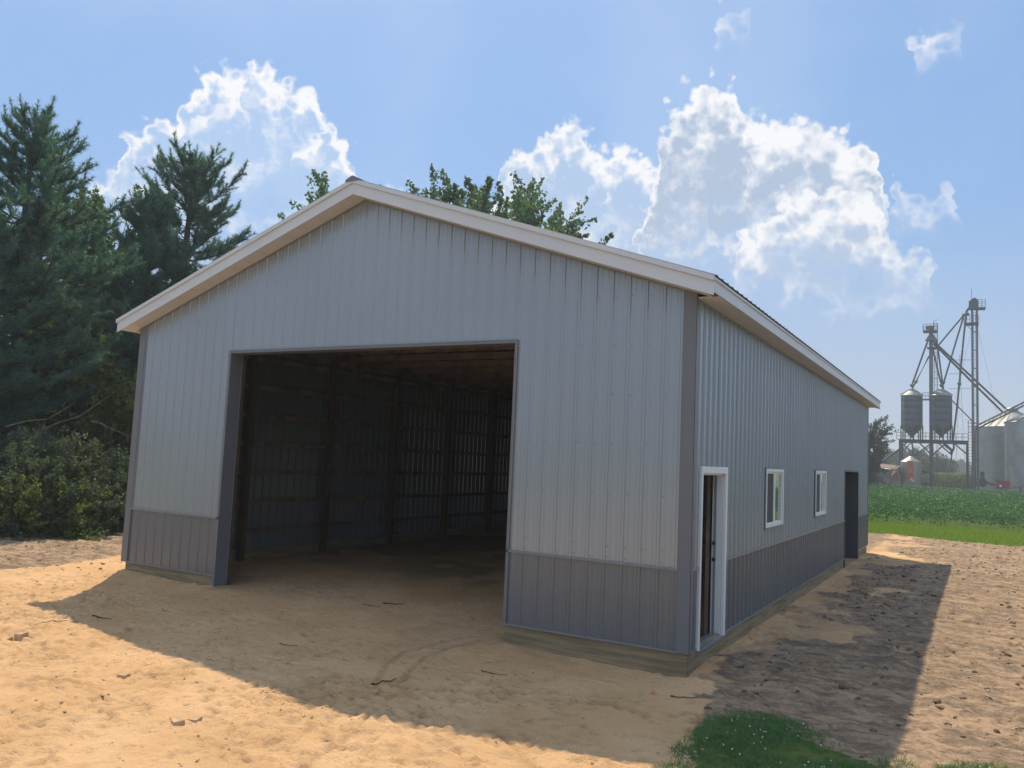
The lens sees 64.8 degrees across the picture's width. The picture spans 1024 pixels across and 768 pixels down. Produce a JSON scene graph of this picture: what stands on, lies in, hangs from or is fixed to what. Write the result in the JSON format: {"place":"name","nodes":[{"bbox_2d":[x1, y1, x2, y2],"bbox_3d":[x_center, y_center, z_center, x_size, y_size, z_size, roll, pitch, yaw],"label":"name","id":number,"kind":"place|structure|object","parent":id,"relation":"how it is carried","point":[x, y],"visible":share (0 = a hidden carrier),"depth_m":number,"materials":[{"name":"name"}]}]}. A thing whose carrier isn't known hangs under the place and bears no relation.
{"place":"outdoors","nodes":[
{"label":"outdoors","id":0,"kind":"place"},
{"bbox_2d":[0,511,1023,767],"bbox_3d":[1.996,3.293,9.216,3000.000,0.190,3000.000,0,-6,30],"label":"ground","id":1,"kind":"structure","parent":0,"point":[438,581],"depth_m":9.00,"materials":[{"name":"beige sand"}]},
{"bbox_2d":[0,637,12,640],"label":"sand block","id":2,"kind":"object","parent":1,"relation":"on","point":[9,638],"depth_m":9.35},
{"bbox_2d":[14,632,28,639],"bbox_3d":[-5.730,2.942,9.430,0.120,0.072,0.100,-5,-2,24],"label":"sand block","id":3,"kind":"object","parent":1,"relation":"on","point":[18,635],"depth_m":9.40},
{"bbox_2d":[0,441,57,541],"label":"bush","id":4,"kind":"object","parent":1,"relation":"on","point":[14,531],"visible":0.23,"depth_m":18.87,"materials":[{"name":"green plant"}]},
{"bbox_2d":[0,349,89,442],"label":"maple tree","id":5,"kind":"object","parent":1,"relation":"on","point":[34,426],"visible":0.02,"depth_m":26.53,"materials":[{"name":"green plant"}]},
{"bbox_2d":[0,170,110,446],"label":"pine tree","id":6,"kind":"object","parent":1,"relation":"on","point":[15,385],"visible":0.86,"depth_m":22.10,"materials":[{"name":"green plant"}]},
{"bbox_2d":[5,398,73,426],"bbox_3d":[-12.501,0.746,21.433,1.551,0.893,0.426,6,-6,-32],"label":"dead branch","id":7,"kind":"object","parent":6,"relation":"attached to","point":[38,419],"visible":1,"depth_m":21.55,"materials":[{"name":"brown wood"}]},
{"bbox_2d":[0,232,112,427],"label":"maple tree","id":8,"kind":"object","parent":1,"relation":"on","point":[67,315],"visible":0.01,"depth_m":30.20,"materials":[{"name":"green plant"}]},
{"bbox_2d":[0,421,116,540],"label":"bush","id":9,"kind":"object","parent":1,"relation":"on","point":[33,454],"visible":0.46,"depth_m":19.43,"materials":[{"name":"green plant"}]},
{"bbox_2d":[0,532,120,569],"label":"leaf litter","id":10,"kind":"object","parent":1,"relation":"on","point":[57,558],"visible":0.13,"depth_m":16.27,"materials":[{"name":"plant"}]},
{"bbox_2d":[0,452,125,540],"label":"bush","id":11,"kind":"object","parent":1,"relation":"on","point":[25,505],"visible":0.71,"depth_m":18.87,"materials":[{"name":"green plant"}]},
{"bbox_2d":[0,427,129,535],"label":"bush","id":12,"kind":"object","parent":1,"relation":"on","point":[85,454],"visible":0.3,"depth_m":20.45,"materials":[{"name":"green plant"}]},
{"bbox_2d":[0,297,136,467],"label":"maple tree","id":13,"kind":"object","parent":1,"relation":"on","point":[63,415],"visible":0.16,"depth_m":25.15,"materials":[{"name":"green plant"}]},
{"bbox_2d":[0,93,145,439],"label":"pine tree","id":14,"kind":"object","parent":1,"relation":"on","point":[53,288],"visible":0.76,"depth_m":23.89,"materials":[{"name":"green plant"}]},
{"bbox_2d":[36,389,112,430],"bbox_3d":[-12.096,0.818,22.302,1.901,1.489,0.314,6,-6,-36],"label":"dead branch","id":15,"kind":"object","parent":14,"relation":"attached to","point":[77,416],"visible":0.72,"depth_m":22.35,"materials":[{"name":"brown wood"}]},
{"bbox_2d":[91,413,130,437],"bbox_3d":[-11.365,1.164,22.966,1.102,0.761,0.403,6,-6,-30],"label":"dead branch","id":16,"kind":"object","parent":14,"relation":"attached to","point":[106,426],"visible":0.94,"depth_m":23.02,"materials":[{"name":"brown wood"}]},
{"bbox_2d":[29,464,126,535],"bbox_3d":[-11.193,3.188,20.366,3.496,2.436,3.410,0,-6,30],"label":"bush","id":17,"kind":"object","parent":1,"relation":"on","point":[94,492],"visible":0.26,"depth_m":19.87,"materials":[{"name":"green plant"}]},
{"bbox_2d":[41,321,138,468],"bbox_3d":[-12.705,0.997,25.902,4.756,6.342,4.919,4,-5,-20],"label":"maple tree","id":18,"kind":"object","parent":1,"relation":"on","point":[116,406],"visible":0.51,"depth_m":24.70,"materials":[{"name":"green plant"}]},
{"bbox_2d":[52,444,128,532],"bbox_3d":[-11.503,2.998,21.668,4.015,2.852,3.812,3,-5,0],"label":"bush","id":19,"kind":"object","parent":1,"relation":"on","point":[118,470],"visible":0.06,"depth_m":21.27,"materials":[{"name":"green plant"}]},
{"bbox_2d":[3,148,193,351],"bbox_3d":[-16.998,-2.285,32.889,7.415,13.763,7.577,8,-7,-44],"label":"maple tree","id":20,"kind":"object","parent":1,"relation":"on","point":[97,202],"visible":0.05,"depth_m":31.39,"materials":[{"name":"green plant"}]},
{"bbox_2d":[51,183,193,472],"bbox_3d":[-13.038,-1.450,28.104,5.226,11.632,4.588,0,-6,30],"label":"pine tree","id":21,"kind":"object","parent":1,"relation":"on","point":[150,252],"visible":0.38,"depth_m":28.10,"materials":[{"name":"green plant"}]},
{"bbox_2d":[116,673,130,677],"bbox_3d":[-3.885,2.929,8.077,0.120,0.060,0.070,-5,-2,24],"label":"sand block","id":22,"kind":"object","parent":1,"relation":"on","point":[124,675],"depth_m":8.06,"materials":[{"name":"beige stone"}]},
{"bbox_2d":[63,130,257,422],"bbox_3d":[-12.712,-2.461,30.605,9.190,14.121,9.316,0,-6,30],"label":"pine tree","id":23,"kind":"object","parent":1,"relation":"on","point":[194,178],"visible":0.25,"depth_m":30.60,"materials":[{"name":"green plant"}]},
{"bbox_2d":[170,715,184,724],"bbox_3d":[-2.812,2.834,6.784,0.090,0.048,0.200,-1,-7,-32],"label":"sand slab","id":24,"kind":"object","parent":1,"relation":"on","point":[178,720],"depth_m":6.72,"materials":[{"name":"beige stone"}]},
{"bbox_2d":[187,716,202,721],"bbox_3d":[-2.688,2.851,6.842,0.100,0.048,0.080,-4,-1,18],"label":"sand slab","id":25,"kind":"object","parent":1,"relation":"on","point":[195,718],"depth_m":6.83,"materials":[{"name":"beige stone"}]},
{"bbox_2d":[198,239,238,267],"bbox_3d":[-13.932,-0.865,38.236,6.756,12.118,6.098,3,-5,-8],"label":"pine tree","id":26,"kind":"object","parent":1,"relation":"on","point":[216,257],"depth_m":37.74,"materials":[{"name":"green plant"}]},
{"bbox_2d":[277,169,380,219],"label":"maple tree","id":27,"kind":"object","parent":1,"relation":"on","point":[322,189],"visible":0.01,"depth_m":42.31,"materials":[{"name":"green plant"}]},
{"bbox_2d":[0,557,758,766],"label":"sand clods","id":28,"kind":"object","parent":1,"relation":"on","point":[226,738],"visible":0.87,"depth_m":8.44,"materials":[{"name":"beige sand"}]},
{"bbox_2d":[371,678,396,684],"bbox_3d":[-1.282,3.045,8.253,0.305,0.048,0.099,7,-7,-39],"label":"twig","id":29,"kind":"object","parent":1,"relation":"on","point":[382,680],"visible":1,"depth_m":8.23,"materials":[{"name":"brown wood"}]},
{"bbox_2d":[116,175,880,677],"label":"pole barn","id":30,"kind":"structure","parent":1,"relation":"on","point":[352,361],"depth_m":12.37,"materials":[{"name":"grey paint"}]},
{"bbox_2d":[764,468,783,529],"bbox_3d":[4.247,1.850,13.125,0.070,0.968,1.329,0,-6,30],"label":"window","id":31,"kind":"structure","parent":30,"relation":"in","point":[773,477],"depth_m":13.08,"materials":[{"name":"white plastic"}]},
{"bbox_2d":[814,470,826,517],"bbox_3d":[6.464,2.292,16.960,0.070,0.968,1.354,0,-6,30],"label":"window","id":32,"kind":"structure","parent":30,"relation":"in","point":[820,476],"depth_m":16.90,"materials":[{"name":"white plastic"}]},
{"bbox_2d":[405,163,613,244],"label":"maple tree","id":33,"kind":"object","parent":1,"relation":"on","point":[525,208],"visible":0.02,"depth_m":41.52,"materials":[{"name":"green plant"}]},
{"bbox_2d":[670,695,699,697],"bbox_3d":[1.776,3.202,8.244,0.301,0.025,0.103,2,-5,2],"label":"twig","id":34,"kind":"object","parent":1,"relation":"on","point":[683,697],"visible":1,"depth_m":8.27,"materials":[{"name":"brown wood"}]},
{"bbox_2d":[641,704,1015,767],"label":"grass patch","id":35,"kind":"object","parent":1,"relation":"on","point":[757,730],"visible":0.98,"depth_m":6.94,"materials":[{"name":"green plant"}]},
{"bbox_2d":[693,715,990,767],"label":"clover flowers","id":36,"kind":"object","parent":35,"relation":"on","point":[797,735],"visible":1,"depth_m":6.82,"materials":[{"name":"plant"}]},
{"bbox_2d":[703,535,1023,760],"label":"soil clods","id":37,"kind":"object","parent":1,"relation":"on","point":[937,700],"visible":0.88,"depth_m":11.00,"materials":[{"name":"brown soil"}]},
{"bbox_2d":[705,540,1023,766],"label":"straw","id":38,"kind":"object","parent":1,"relation":"on","point":[952,636],"visible":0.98,"depth_m":10.32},
{"bbox_2d":[868,414,898,484],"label":"tree","id":39,"kind":"object","parent":1,"relation":"on","point":[875,461],"visible":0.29,"depth_m":106.63,"materials":[{"name":"green plant"}]},
{"bbox_2d":[876,464,896,484],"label":"old shed","id":40,"kind":"structure","parent":1,"relation":"on","point":[888,478],"depth_m":136.20,"materials":[{"name":"grey metal"}]},
{"bbox_2d":[881,443,911,472],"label":"tree","id":41,"kind":"object","parent":1,"relation":"on","point":[888,461],"visible":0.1,"depth_m":214.68,"materials":[{"name":"green plant"}]},
{"bbox_2d":[900,456,920,485],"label":"bin","id":42,"kind":"object","parent":1,"relation":"on","point":[910,466],"visible":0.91,"depth_m":135.74,"materials":[{"name":"metal"}]},
{"bbox_2d":[907,461,913,478],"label":"door","id":43,"kind":"structure","parent":42,"relation":"in","point":[910,464],"depth_m":135.52,"materials":[{"name":"metal"}]},
{"bbox_2d":[890,446,959,472],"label":"tree","id":44,"kind":"object","parent":1,"relation":"on","point":[945,465],"visible":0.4,"depth_m":196.37,"materials":[{"name":"green plant"}]},
{"bbox_2d":[882,392,972,488],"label":"bin support frame","id":45,"kind":"object","parent":1,"relation":"on","point":[931,441],"visible":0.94,"depth_m":138.85,"materials":[{"name":"metal"}]},
{"bbox_2d":[900,389,922,439],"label":"hopper bin","id":46,"kind":"object","parent":45,"relation":"on","point":[911,410],"visible":0.95,"depth_m":142.00,"materials":[{"name":"grey metal"}]},
{"bbox_2d":[930,389,952,439],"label":"hopper bin","id":47,"kind":"object","parent":45,"relation":"on","point":[941,411],"visible":0.96,"depth_m":139.73,"materials":[{"name":"grey metal"}]},
{"bbox_2d":[868,513,997,529],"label":"weeds","id":48,"kind":"object","parent":1,"relation":"on","point":[941,521],"visible":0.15,"depth_m":37.85,"materials":[{"name":"green plant"}]},
{"bbox_2d":[868,520,1023,546],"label":"grass strip","id":49,"kind":"object","parent":1,"relation":"on","point":[950,534],"depth_m":32.99,"materials":[{"name":"green plant"}]},
{"bbox_2d":[921,472,971,488],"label":"corn field","id":50,"kind":"structure","parent":1,"relation":"on","point":[948,480],"depth_m":152.83,"materials":[{"name":"green plant"}]},
{"bbox_2d":[921,472,970,475],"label":"corn tassels","id":51,"kind":"object","parent":50,"relation":"on","point":[953,474],"visible":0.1,"depth_m":153.91,"materials":[{"name":"beige plant"}]},
{"bbox_2d":[910,321,1005,486],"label":"grain elevator","id":52,"kind":"object","parent":1,"relation":"on","point":[931,339],"visible":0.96,"depth_m":142.09,"materials":[{"name":"metal"}]},
{"bbox_2d":[948,359,969,458],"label":"power pylon","id":53,"kind":"object","parent":1,"relation":"on","point":[960,414],"visible":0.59,"depth_m":567.60,"materials":[{"name":"metal"}]},
{"bbox_2d":[948,458,971,473],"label":"tree","id":54,"kind":"object","parent":1,"relation":"on","point":[961,467],"visible":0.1,"depth_m":369.96,"materials":[{"name":"plant"}]},
{"bbox_2d":[911,289,1014,488],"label":"grain elevator","id":55,"kind":"object","parent":1,"relation":"on","point":[974,303],"visible":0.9,"depth_m":140.67,"materials":[{"name":"metal"}]},
{"bbox_2d":[979,471,995,486],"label":"dryer fan","id":56,"kind":"object","parent":1,"relation":"on","point":[983,482],"visible":0.81,"depth_m":141.19},
{"bbox_2d":[974,407,1022,490],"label":"grain bin","id":57,"kind":"object","parent":1,"relation":"on","point":[991,454],"visible":0.45,"depth_m":144.37,"materials":[{"name":"metal"}]},
{"bbox_2d":[974,402,1023,488],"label":"grain conveyor","id":58,"kind":"object","parent":1,"relation":"on","point":[992,418],"visible":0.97,"depth_m":133.85,"materials":[{"name":"metal"}]},
{"bbox_2d":[996,480,1010,490],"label":"farm wagon","id":59,"kind":"object","parent":1,"relation":"on","point":[1002,484],"visible":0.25,"depth_m":126.87,"materials":[{"name":"red paint"}]},
{"bbox_2d":[996,486,1023,491],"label":"flat trailer","id":60,"kind":"object","parent":1,"relation":"on","point":[1011,488],"visible":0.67,"depth_m":121.15,"materials":[{"name":"metal"}]},
{"bbox_2d":[1003,414,1023,491],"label":"grain bin","id":61,"kind":"object","parent":1,"relation":"on","point":[1014,437],"visible":0.88,"depth_m":130.16,"materials":[{"name":"metal"}]},
{"bbox_2d":[0,0,1023,464],"label":"sky","id":62,"kind":"structure","parent":0,"point":[853,170],"materials":[{"name":"blue"}]},
{"bbox_2d":[869,475,885,484],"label":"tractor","id":63,"kind":"object","parent":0,"point":[879,480],"visible":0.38,"depth_m":129.65,"materials":[{"name":"metal"}]},
{"bbox_2d":[891,465,900,484],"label":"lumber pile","id":64,"kind":"object","parent":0,"point":[896,478],"visible":0.96,"depth_m":134.93,"materials":[{"name":"brown wood"}]},
{"bbox_2d":[921,471,934,486],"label":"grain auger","id":65,"kind":"object","parent":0,"point":[932,478],"visible":0.69,"depth_m":136.92,"materials":[{"name":"metal"}]},
{"bbox_2d":[868,483,1023,528],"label":"bean field","id":66,"kind":"structure","parent":0,"point":[983,505],"depth_m":48.28,"materials":[{"name":"green plant"}]}
]}

